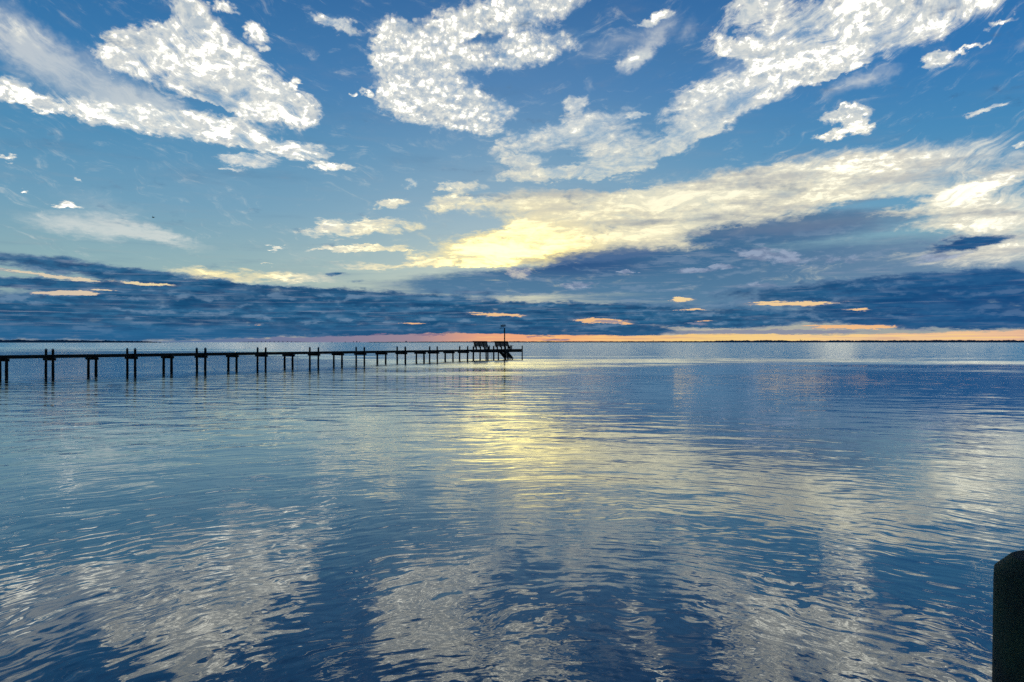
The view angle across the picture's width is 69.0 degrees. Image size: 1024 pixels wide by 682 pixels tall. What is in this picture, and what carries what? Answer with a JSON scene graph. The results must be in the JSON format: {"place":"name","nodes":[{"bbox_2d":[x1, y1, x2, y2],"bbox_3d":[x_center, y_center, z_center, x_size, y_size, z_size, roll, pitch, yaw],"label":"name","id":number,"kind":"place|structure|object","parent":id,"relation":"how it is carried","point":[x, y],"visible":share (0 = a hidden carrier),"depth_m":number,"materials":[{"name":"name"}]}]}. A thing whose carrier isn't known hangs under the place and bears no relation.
{"place":"outdoors","nodes":[
{"label":"outdoors","id":0,"kind":"place"},
{"bbox_2d":[0,342,170,342],"bbox_3d":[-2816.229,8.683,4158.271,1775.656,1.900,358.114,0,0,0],"label":"headland","id":1,"kind":"structure","parent":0,"point":[81,342],"depth_m":4015.50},
{"bbox_2d":[0,339,160,342],"bbox_3d":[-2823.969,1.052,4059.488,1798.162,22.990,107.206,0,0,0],"label":"headland woods","id":2,"kind":"object","parent":1,"relation":"on","point":[17,340],"visible":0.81,"depth_m":4034.55,"materials":[{"name":"plant"}]},
{"bbox_2d":[0,342,1023,681],"bbox_3d":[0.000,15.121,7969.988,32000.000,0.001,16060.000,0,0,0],"label":"bay water","id":3,"kind":"structure","parent":0,"point":[696,512],"depth_m":11.44,"materials":[{"name":"blue liquid"}]},
{"bbox_2d":[0,345,522,373],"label":"fishing pier","id":4,"kind":"structure","parent":3,"relation":"in","point":[505,353],"depth_m":78.28,"materials":[{"name":"brown wood"}]},
{"bbox_2d":[473,341,489,348],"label":"slatted bench","id":5,"kind":"object","parent":4,"relation":"on","point":[480,345],"visible":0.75,"depth_m":112.29,"materials":[{"name":"brown wood"}]},
{"bbox_2d":[494,341,513,348],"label":"slatted bench","id":6,"kind":"object","parent":4,"relation":"on","point":[501,343],"visible":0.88,"depth_m":116.56,"materials":[{"name":"brown wood"}]},
{"bbox_2d":[992,550,1023,681],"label":"mooring post","id":7,"kind":"object","parent":3,"relation":"in","point":[1008,628],"visible":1,"depth_m":2.53,"materials":[{"name":"brown wood"}]},
{"bbox_2d":[0,0,1023,341],"label":"sky","id":8,"kind":"structure","parent":0,"point":[304,170],"materials":[{"name":"blue"}]},
{"bbox_3d":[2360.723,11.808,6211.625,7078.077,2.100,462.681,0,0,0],"label":"far shore","id":9,"kind":"structure","parent":0,"visible":0},
{"bbox_2d":[443,340,1023,341],"bbox_3d":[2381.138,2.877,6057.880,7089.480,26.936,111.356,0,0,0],"label":"shore woods","id":10,"kind":"object","parent":9,"relation":"on","point":[799,341],"visible":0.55,"depth_m":6032.99,"materials":[{"name":"plant"}]}
]}

